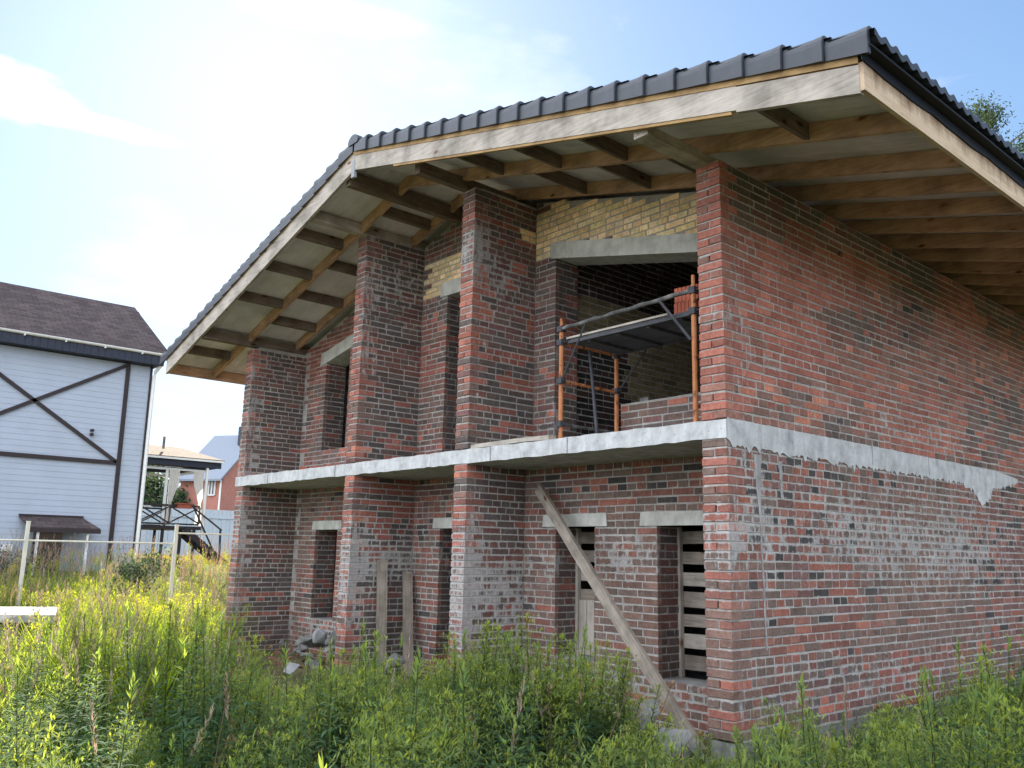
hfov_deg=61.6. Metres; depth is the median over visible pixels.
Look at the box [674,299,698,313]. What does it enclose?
hollow brick
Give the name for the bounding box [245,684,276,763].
goldenrod plant
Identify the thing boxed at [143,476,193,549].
background tree
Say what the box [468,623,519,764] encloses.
goldenrod plant
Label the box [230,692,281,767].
goldenrod plant
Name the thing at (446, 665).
goldenrod plant
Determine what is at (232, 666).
goldenrod plant
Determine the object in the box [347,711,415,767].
goldenrod plant
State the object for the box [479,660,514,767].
goldenrod plant
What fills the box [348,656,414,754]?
goldenrod plant
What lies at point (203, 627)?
goldenrod plant
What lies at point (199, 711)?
goldenrod plant
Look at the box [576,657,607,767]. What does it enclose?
goldenrod plant
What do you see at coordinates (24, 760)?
weeds
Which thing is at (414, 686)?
goldenrod plant
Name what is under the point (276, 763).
goldenrod plant
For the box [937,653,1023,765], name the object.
goldenrod plant
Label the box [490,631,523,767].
goldenrod plant
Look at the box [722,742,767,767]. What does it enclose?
goldenrod plant
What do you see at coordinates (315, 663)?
concrete chunk
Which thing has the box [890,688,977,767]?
goldenrod plant
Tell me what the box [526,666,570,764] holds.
goldenrod plant
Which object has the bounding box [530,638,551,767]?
goldenrod plant
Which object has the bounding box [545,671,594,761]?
goldenrod plant
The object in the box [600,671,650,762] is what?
goldenrod plant
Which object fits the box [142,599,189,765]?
goldenrod plant
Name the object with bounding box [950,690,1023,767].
goldenrod plant
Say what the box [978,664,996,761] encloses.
goldenrod plant
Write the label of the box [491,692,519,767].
goldenrod plant
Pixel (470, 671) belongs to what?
goldenrod plant
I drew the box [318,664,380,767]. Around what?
goldenrod plant
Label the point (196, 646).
goldenrod plant
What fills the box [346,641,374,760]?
goldenrod plant
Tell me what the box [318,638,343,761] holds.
goldenrod plant
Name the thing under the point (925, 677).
goldenrod plant
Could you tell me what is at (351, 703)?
goldenrod plant
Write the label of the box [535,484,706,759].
plank
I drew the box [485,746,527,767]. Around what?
goldenrod plant
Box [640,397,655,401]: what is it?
loose brick
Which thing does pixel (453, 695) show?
goldenrod plant
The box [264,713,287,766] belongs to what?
goldenrod plant
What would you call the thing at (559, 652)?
goldenrod plant
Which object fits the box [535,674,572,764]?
goldenrod plant
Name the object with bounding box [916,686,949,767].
goldenrod plant
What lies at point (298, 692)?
goldenrod plant
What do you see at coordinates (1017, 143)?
birch tree
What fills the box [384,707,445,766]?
goldenrod plant
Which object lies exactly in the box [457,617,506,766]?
goldenrod plant
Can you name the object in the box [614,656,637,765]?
goldenrod plant
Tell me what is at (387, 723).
goldenrod plant
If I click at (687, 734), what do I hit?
concrete chunk
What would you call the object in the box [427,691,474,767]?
goldenrod plant
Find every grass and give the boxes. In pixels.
[0,530,1008,767]
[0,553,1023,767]
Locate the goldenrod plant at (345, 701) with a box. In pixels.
[324,670,368,766]
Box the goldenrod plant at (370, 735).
[362,714,391,767]
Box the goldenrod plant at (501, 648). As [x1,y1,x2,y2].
[491,642,509,754]
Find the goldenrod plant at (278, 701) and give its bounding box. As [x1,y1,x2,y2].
[250,685,307,765]
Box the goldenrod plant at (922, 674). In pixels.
[906,668,939,767]
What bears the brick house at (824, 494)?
on the ground at (297, 661)
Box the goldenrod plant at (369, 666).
[368,661,379,736]
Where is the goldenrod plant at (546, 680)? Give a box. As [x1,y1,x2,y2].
[520,647,569,766]
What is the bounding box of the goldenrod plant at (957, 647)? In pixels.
[944,638,979,767]
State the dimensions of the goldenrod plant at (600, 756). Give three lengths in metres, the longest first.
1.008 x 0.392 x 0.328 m
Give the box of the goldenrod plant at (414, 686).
[395,663,436,767]
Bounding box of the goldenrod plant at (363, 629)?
[336,619,367,766]
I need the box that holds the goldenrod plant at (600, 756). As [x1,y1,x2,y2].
[555,733,627,767]
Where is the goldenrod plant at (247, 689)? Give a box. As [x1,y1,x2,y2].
[212,629,288,765]
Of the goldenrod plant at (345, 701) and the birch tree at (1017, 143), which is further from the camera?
the birch tree at (1017, 143)
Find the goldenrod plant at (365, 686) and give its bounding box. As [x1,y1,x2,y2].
[354,639,379,763]
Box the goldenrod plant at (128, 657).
[109,600,147,762]
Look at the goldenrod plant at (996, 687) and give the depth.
4.01 m
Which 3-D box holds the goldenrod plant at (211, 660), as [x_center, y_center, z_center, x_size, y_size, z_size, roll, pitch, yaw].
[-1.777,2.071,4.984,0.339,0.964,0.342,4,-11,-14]
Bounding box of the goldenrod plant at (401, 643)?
[387,631,404,742]
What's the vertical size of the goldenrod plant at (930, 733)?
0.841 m
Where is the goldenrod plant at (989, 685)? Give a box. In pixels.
[956,658,1023,759]
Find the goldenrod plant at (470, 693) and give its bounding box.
[458,687,498,767]
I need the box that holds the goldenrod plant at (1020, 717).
[1011,704,1023,761]
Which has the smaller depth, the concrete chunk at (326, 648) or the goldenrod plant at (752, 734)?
the goldenrod plant at (752, 734)
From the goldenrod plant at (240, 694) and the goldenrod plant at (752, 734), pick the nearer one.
the goldenrod plant at (752, 734)
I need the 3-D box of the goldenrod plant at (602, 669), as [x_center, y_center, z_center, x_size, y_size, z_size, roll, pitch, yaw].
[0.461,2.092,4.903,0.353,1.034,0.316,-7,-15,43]
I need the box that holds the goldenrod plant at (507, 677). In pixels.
[503,668,526,767]
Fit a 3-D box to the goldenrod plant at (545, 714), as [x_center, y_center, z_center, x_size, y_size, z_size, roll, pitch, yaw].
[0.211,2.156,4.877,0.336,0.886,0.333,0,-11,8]
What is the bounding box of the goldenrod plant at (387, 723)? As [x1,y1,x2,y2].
[361,715,424,767]
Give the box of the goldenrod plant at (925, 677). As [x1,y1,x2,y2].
[918,662,955,767]
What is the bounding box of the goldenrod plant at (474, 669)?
[459,656,485,766]
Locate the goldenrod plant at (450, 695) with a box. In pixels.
[401,682,477,767]
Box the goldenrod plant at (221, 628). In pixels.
[207,618,234,765]
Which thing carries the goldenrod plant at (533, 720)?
on the ground at (297, 661)
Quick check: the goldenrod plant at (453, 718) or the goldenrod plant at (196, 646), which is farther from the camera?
the goldenrod plant at (196, 646)
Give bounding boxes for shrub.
[0,544,44,588]
[104,554,163,608]
[110,544,177,595]
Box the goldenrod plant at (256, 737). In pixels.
[236,717,274,766]
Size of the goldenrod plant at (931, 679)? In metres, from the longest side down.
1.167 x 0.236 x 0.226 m
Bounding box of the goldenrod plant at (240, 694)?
[220,668,259,749]
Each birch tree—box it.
[960,89,1023,154]
[1007,131,1023,153]
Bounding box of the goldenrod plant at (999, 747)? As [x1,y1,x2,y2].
[974,742,1022,767]
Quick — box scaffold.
[556,275,700,438]
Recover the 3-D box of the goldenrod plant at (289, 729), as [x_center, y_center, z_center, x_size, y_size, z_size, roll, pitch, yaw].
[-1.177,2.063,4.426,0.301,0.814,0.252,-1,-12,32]
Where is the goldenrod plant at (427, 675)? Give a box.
[413,673,436,754]
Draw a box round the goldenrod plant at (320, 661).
[302,647,327,767]
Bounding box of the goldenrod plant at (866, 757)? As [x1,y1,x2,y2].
[844,747,890,767]
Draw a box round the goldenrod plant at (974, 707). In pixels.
[946,686,989,767]
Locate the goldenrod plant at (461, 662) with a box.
[458,659,486,767]
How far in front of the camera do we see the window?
60.46 m
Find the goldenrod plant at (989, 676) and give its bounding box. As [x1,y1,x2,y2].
[948,642,1023,766]
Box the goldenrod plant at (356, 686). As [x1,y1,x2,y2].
[332,680,380,762]
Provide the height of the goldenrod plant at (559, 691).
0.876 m
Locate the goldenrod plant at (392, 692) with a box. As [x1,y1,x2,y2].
[387,661,400,749]
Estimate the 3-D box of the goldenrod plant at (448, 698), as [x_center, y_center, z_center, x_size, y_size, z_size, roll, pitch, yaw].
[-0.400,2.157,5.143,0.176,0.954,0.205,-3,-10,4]
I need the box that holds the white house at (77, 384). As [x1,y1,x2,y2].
[0,282,166,574]
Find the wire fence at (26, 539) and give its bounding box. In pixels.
[0,521,232,609]
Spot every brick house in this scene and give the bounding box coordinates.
[160,26,1023,767]
[179,426,241,553]
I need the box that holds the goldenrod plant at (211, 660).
[185,654,239,766]
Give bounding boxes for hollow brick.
[674,284,699,303]
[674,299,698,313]
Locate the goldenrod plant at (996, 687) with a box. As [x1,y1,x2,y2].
[979,678,1000,757]
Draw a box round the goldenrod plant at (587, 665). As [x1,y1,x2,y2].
[554,661,626,767]
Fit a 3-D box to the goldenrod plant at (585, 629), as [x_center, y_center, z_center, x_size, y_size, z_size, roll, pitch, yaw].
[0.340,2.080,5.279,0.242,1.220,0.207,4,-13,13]
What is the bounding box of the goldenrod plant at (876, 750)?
[838,721,909,767]
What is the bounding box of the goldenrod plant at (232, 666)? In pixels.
[225,651,238,715]
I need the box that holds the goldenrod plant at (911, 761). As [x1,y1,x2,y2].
[879,720,940,767]
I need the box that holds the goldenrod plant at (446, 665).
[426,659,459,761]
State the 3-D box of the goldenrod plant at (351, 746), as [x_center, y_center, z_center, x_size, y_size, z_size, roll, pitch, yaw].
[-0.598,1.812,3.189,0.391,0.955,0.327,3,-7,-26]
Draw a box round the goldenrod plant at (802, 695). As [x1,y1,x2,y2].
[788,672,824,767]
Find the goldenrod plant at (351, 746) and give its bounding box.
[330,739,375,767]
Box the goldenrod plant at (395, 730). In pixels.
[367,724,429,767]
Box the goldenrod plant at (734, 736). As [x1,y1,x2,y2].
[728,725,744,767]
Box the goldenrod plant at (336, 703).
[321,675,350,754]
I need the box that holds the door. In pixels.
[30,532,62,571]
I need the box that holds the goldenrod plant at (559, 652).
[532,632,585,765]
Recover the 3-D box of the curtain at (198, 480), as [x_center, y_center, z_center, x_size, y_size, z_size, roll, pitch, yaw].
[-11.723,4.269,32.026,0.440,1.980,0.053,11,-14,-40]
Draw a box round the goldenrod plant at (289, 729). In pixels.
[270,704,315,765]
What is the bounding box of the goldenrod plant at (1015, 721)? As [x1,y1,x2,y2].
[973,706,1023,766]
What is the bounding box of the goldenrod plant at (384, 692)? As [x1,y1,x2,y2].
[367,669,408,748]
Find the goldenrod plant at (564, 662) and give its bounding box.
[544,658,570,765]
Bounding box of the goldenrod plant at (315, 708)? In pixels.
[300,679,326,752]
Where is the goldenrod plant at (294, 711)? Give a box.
[266,685,323,766]
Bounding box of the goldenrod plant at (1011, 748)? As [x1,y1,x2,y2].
[996,740,1023,766]
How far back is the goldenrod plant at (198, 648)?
5.17 m
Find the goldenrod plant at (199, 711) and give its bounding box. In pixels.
[166,673,220,767]
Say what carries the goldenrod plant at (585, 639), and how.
on the ground at (297, 661)
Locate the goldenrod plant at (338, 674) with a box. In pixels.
[337,651,346,741]
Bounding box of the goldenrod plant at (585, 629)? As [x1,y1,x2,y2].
[554,624,588,756]
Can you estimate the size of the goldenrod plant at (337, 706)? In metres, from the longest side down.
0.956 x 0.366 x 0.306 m
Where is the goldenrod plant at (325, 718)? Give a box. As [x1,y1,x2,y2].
[314,691,350,755]
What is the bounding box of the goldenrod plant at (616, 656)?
[587,653,637,763]
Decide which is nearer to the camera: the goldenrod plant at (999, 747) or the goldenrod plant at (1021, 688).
the goldenrod plant at (999, 747)
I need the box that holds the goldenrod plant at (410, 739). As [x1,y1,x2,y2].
[377,724,441,767]
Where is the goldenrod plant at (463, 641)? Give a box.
[455,630,484,766]
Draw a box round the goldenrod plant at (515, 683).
[502,637,524,753]
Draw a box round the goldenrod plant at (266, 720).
[251,672,280,767]
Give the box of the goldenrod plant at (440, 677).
[419,659,459,720]
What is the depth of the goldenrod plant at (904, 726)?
3.47 m
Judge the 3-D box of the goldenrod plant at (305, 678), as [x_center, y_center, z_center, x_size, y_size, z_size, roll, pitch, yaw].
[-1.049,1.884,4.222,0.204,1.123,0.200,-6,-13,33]
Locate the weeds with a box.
[0,541,1023,767]
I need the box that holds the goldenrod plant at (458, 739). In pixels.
[423,720,487,767]
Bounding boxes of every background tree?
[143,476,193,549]
[144,465,179,516]
[145,472,180,493]
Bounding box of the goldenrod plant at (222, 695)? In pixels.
[200,613,239,767]
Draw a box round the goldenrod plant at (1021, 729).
[1010,698,1023,763]
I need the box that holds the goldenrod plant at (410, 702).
[375,698,427,767]
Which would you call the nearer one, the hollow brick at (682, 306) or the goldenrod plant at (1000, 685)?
the goldenrod plant at (1000, 685)
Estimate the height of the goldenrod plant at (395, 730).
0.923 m
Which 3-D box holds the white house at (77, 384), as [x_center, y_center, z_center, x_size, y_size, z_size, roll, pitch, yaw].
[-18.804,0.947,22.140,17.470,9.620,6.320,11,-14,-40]
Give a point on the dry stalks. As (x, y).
(469, 718)
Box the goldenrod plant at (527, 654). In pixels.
[503,609,553,764]
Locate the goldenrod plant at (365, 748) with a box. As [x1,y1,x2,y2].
[329,714,396,767]
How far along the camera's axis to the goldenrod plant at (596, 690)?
4.62 m
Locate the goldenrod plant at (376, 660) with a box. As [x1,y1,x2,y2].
[337,628,408,763]
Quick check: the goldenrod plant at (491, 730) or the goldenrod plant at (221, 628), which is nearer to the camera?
the goldenrod plant at (491, 730)
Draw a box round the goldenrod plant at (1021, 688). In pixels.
[998,671,1023,767]
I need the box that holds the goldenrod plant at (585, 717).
[555,684,614,767]
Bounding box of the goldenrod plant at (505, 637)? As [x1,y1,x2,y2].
[499,632,538,743]
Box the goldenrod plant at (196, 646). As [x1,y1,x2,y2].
[181,602,208,766]
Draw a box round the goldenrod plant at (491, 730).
[459,689,526,767]
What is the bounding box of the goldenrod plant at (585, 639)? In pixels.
[566,632,592,766]
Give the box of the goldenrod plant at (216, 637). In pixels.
[201,631,220,732]
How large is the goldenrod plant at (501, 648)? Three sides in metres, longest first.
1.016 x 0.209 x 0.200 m
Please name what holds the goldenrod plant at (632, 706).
on the ground at (297, 661)
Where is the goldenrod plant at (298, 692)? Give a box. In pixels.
[265,685,334,767]
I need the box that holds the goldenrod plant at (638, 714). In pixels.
[608,695,654,766]
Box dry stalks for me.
[0,591,1017,767]
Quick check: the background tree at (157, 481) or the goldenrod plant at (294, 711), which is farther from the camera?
the background tree at (157, 481)
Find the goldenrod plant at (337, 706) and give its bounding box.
[309,673,365,767]
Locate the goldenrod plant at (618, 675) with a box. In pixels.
[604,664,631,766]
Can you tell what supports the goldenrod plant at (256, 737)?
on the ground at (297, 661)
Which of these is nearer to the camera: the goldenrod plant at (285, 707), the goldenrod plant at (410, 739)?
the goldenrod plant at (410, 739)
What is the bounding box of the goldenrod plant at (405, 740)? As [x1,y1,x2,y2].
[377,714,433,767]
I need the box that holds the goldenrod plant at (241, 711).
[225,699,255,753]
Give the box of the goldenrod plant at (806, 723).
[765,704,858,767]
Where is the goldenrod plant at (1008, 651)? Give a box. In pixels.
[996,633,1023,760]
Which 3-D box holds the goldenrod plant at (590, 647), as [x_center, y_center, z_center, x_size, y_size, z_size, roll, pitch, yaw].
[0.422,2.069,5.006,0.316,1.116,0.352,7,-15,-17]
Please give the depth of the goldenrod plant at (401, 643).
5.28 m
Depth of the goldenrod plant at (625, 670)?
4.97 m
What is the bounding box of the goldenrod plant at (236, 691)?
[232,656,240,737]
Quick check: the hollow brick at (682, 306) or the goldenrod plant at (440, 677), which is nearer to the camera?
the goldenrod plant at (440, 677)
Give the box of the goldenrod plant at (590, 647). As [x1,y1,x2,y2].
[566,642,609,764]
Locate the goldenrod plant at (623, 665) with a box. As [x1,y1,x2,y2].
[596,657,647,767]
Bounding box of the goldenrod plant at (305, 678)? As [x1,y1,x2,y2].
[283,650,318,766]
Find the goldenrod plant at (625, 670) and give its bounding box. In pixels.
[595,646,649,762]
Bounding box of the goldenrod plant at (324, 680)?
[316,668,329,711]
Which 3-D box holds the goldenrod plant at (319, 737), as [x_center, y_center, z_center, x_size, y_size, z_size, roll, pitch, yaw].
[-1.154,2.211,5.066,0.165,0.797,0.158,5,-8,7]
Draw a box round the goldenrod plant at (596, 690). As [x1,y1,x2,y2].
[555,674,620,767]
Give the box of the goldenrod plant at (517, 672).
[504,646,537,767]
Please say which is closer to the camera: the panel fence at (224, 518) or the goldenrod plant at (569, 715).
the goldenrod plant at (569, 715)
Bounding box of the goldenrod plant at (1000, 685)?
[988,681,1023,755]
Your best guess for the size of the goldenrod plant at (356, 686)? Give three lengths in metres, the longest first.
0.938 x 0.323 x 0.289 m
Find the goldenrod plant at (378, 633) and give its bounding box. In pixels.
[357,629,384,721]
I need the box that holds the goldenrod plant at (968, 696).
[961,683,996,765]
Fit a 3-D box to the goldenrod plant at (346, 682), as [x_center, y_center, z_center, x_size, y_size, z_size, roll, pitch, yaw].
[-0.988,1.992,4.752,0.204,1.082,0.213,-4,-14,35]
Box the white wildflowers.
[30,618,379,693]
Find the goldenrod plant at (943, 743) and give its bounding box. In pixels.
[910,722,968,766]
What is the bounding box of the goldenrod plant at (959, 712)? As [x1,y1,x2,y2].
[946,695,972,767]
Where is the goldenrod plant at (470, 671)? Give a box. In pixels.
[452,654,489,767]
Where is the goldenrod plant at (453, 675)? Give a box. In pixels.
[434,657,470,761]
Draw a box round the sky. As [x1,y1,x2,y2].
[0,0,1023,486]
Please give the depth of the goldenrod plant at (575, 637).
4.92 m
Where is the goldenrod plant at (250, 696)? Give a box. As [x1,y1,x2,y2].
[220,669,270,764]
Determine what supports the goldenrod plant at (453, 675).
on the ground at (297, 661)
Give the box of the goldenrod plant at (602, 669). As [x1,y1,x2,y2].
[584,658,628,766]
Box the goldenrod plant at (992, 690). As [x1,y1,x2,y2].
[975,682,1012,767]
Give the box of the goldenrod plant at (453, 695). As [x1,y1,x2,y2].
[439,655,460,767]
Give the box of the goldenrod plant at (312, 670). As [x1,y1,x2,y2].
[310,665,337,762]
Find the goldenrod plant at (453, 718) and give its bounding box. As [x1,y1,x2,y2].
[403,702,490,766]
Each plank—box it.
[375,560,387,675]
[402,571,412,676]
[471,435,555,447]
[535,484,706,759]
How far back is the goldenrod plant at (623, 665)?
4.94 m
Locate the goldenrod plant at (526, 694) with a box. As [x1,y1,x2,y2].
[517,653,536,762]
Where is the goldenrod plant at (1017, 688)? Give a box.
[1000,619,1023,765]
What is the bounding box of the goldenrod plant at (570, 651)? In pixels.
[545,641,586,763]
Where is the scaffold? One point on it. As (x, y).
(667, 328)
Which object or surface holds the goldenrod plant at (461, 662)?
on the ground at (297, 661)
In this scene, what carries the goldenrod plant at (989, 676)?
on the ground at (297, 661)
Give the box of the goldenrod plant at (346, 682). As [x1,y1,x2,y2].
[323,644,358,767]
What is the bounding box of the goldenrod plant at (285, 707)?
[269,642,307,767]
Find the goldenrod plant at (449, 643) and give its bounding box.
[427,629,469,711]
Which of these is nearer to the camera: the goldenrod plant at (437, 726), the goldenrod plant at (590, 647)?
the goldenrod plant at (437, 726)
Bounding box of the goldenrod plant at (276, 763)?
[240,729,318,767]
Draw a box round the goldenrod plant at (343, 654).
[325,646,363,767]
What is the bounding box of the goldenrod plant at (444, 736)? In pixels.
[432,718,452,767]
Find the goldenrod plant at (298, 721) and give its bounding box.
[282,712,306,767]
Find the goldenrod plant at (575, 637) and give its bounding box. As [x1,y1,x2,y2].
[563,629,591,766]
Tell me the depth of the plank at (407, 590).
11.28 m
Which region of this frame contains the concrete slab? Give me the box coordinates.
[0,607,60,652]
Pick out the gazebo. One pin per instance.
(163, 456)
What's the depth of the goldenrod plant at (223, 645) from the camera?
5.44 m
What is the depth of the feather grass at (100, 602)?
10.29 m
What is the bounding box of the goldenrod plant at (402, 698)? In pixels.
[374,691,437,767]
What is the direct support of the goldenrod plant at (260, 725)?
on the ground at (297, 661)
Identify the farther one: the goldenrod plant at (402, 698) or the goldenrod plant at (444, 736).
the goldenrod plant at (402, 698)
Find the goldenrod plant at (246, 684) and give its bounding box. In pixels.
[232,668,257,761]
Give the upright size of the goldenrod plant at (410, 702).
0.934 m
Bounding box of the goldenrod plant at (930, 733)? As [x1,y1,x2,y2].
[909,719,972,760]
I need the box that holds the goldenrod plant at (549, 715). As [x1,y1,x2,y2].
[526,678,571,767]
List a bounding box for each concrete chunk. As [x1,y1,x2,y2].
[294,634,325,647]
[298,644,308,650]
[299,652,306,656]
[307,659,318,668]
[312,629,327,643]
[324,645,335,652]
[325,629,335,645]
[635,699,660,729]
[659,727,691,757]
[683,748,693,757]
[689,739,698,753]
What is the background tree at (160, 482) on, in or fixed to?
on the ground at (297, 661)
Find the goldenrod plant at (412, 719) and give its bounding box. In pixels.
[394,659,426,767]
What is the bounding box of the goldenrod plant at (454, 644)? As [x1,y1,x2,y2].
[446,635,467,760]
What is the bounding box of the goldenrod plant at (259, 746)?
[220,724,292,767]
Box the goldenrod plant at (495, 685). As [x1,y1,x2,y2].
[480,662,510,748]
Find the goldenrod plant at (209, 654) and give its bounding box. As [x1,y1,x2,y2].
[200,642,227,767]
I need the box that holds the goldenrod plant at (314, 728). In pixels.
[303,706,332,767]
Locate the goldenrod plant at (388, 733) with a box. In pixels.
[332,693,435,767]
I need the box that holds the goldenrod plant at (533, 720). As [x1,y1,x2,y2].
[496,667,567,767]
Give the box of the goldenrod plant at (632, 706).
[596,699,657,766]
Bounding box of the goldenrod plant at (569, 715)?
[554,678,594,766]
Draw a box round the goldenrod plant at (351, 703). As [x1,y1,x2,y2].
[326,675,377,757]
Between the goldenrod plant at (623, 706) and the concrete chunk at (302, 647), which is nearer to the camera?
the goldenrod plant at (623, 706)
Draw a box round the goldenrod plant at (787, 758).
[759,740,812,767]
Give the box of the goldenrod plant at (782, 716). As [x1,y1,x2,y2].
[763,708,789,767]
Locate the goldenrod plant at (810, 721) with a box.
[804,709,833,767]
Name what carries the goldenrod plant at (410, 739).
on the ground at (297, 661)
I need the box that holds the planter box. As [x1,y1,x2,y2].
[174,503,192,508]
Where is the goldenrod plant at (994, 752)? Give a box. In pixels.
[959,741,1021,767]
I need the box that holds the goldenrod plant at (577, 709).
[566,657,588,764]
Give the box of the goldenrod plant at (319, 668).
[299,664,342,766]
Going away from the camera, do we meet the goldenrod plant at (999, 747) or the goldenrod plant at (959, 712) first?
the goldenrod plant at (999, 747)
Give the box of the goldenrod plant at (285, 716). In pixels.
[272,690,300,763]
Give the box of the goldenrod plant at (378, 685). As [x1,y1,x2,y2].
[353,655,387,766]
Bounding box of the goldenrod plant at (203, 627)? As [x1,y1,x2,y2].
[177,617,225,767]
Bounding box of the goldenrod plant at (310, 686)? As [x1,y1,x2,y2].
[289,681,326,767]
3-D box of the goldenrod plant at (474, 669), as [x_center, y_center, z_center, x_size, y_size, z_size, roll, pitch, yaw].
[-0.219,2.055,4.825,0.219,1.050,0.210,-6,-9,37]
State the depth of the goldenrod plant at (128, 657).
4.96 m
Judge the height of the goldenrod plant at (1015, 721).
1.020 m
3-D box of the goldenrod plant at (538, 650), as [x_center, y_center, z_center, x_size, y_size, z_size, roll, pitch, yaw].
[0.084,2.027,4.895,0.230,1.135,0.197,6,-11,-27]
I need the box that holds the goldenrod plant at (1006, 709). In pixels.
[964,696,1023,767]
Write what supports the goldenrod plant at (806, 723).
on the ground at (297, 661)
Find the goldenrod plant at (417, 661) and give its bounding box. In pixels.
[396,645,438,767]
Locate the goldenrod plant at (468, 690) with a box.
[445,672,490,760]
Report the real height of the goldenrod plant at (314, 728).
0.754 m
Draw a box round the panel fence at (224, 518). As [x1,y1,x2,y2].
[139,506,234,556]
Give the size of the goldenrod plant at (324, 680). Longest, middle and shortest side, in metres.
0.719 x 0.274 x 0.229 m
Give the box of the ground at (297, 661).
[1,556,1018,767]
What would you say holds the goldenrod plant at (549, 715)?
on the ground at (297, 661)
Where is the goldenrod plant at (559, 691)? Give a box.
[536,687,571,764]
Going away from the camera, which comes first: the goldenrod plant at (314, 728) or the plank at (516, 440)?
the goldenrod plant at (314, 728)
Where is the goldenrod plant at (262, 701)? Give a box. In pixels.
[235,678,285,767]
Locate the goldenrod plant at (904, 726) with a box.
[869,720,948,767]
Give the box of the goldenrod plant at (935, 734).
[888,728,980,767]
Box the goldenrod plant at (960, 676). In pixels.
[943,663,968,767]
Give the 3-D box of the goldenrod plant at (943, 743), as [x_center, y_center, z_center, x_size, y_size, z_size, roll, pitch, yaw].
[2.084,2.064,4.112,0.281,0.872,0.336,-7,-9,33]
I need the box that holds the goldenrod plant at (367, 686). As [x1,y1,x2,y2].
[346,651,374,766]
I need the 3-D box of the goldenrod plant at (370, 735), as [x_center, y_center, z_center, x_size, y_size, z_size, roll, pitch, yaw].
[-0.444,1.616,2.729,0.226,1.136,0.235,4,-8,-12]
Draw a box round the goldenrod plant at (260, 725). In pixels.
[240,708,278,763]
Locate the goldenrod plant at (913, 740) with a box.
[908,716,923,767]
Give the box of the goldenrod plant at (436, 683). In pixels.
[418,656,461,762]
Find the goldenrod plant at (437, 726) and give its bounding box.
[418,715,478,767]
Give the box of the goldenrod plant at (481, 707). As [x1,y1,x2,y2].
[469,659,501,767]
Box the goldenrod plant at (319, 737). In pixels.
[310,696,329,765]
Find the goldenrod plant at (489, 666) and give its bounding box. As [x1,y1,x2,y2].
[457,623,513,761]
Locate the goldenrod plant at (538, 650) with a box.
[511,640,543,766]
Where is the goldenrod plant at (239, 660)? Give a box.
[231,645,247,704]
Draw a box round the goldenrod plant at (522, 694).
[507,649,537,767]
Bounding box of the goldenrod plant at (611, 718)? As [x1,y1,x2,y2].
[597,681,620,765]
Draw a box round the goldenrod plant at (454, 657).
[438,647,468,766]
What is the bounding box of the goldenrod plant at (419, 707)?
[392,703,452,766]
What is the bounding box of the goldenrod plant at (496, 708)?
[482,655,504,761]
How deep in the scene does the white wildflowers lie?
8.06 m
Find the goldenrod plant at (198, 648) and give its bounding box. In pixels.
[161,604,225,767]
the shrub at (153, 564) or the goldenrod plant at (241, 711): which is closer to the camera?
the goldenrod plant at (241, 711)
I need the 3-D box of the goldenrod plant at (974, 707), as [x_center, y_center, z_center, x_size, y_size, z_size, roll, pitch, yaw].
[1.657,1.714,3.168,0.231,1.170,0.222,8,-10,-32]
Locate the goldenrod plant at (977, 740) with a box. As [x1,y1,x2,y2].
[972,724,985,767]
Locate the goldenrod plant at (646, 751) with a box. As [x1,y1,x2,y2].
[634,739,666,766]
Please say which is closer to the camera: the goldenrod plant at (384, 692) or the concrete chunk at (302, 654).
the goldenrod plant at (384, 692)
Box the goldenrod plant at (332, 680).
[307,658,343,767]
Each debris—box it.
[283,662,299,673]
[385,653,414,669]
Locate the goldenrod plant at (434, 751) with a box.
[407,734,465,767]
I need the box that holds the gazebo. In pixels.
[137,436,226,562]
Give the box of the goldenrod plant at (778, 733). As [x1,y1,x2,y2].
[737,718,811,767]
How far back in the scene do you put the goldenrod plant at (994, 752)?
2.99 m
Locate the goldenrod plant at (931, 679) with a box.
[920,667,955,767]
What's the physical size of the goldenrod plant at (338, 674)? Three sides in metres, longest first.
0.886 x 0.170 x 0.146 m
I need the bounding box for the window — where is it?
[207,481,215,495]
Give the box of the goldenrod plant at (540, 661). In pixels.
[532,653,549,766]
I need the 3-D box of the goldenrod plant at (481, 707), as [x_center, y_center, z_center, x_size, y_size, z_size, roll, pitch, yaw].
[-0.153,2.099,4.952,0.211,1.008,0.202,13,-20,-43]
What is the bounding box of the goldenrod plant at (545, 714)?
[523,683,560,767]
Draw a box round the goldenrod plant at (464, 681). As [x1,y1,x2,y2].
[448,659,482,767]
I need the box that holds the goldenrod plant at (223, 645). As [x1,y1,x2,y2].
[192,641,227,762]
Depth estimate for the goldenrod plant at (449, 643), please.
5.67 m
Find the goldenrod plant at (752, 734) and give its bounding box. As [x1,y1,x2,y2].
[746,720,759,767]
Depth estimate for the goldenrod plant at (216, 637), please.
6.58 m
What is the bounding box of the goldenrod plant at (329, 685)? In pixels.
[321,654,335,735]
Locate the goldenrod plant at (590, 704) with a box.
[575,637,606,767]
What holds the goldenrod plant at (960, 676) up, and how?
on the ground at (297, 661)
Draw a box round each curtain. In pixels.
[165,470,179,522]
[194,472,203,525]
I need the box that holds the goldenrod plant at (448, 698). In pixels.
[436,664,453,757]
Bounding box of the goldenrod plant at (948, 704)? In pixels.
[934,696,955,761]
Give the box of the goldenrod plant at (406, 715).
[390,704,421,739]
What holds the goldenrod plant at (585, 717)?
on the ground at (297, 661)
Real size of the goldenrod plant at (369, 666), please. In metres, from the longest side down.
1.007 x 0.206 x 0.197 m

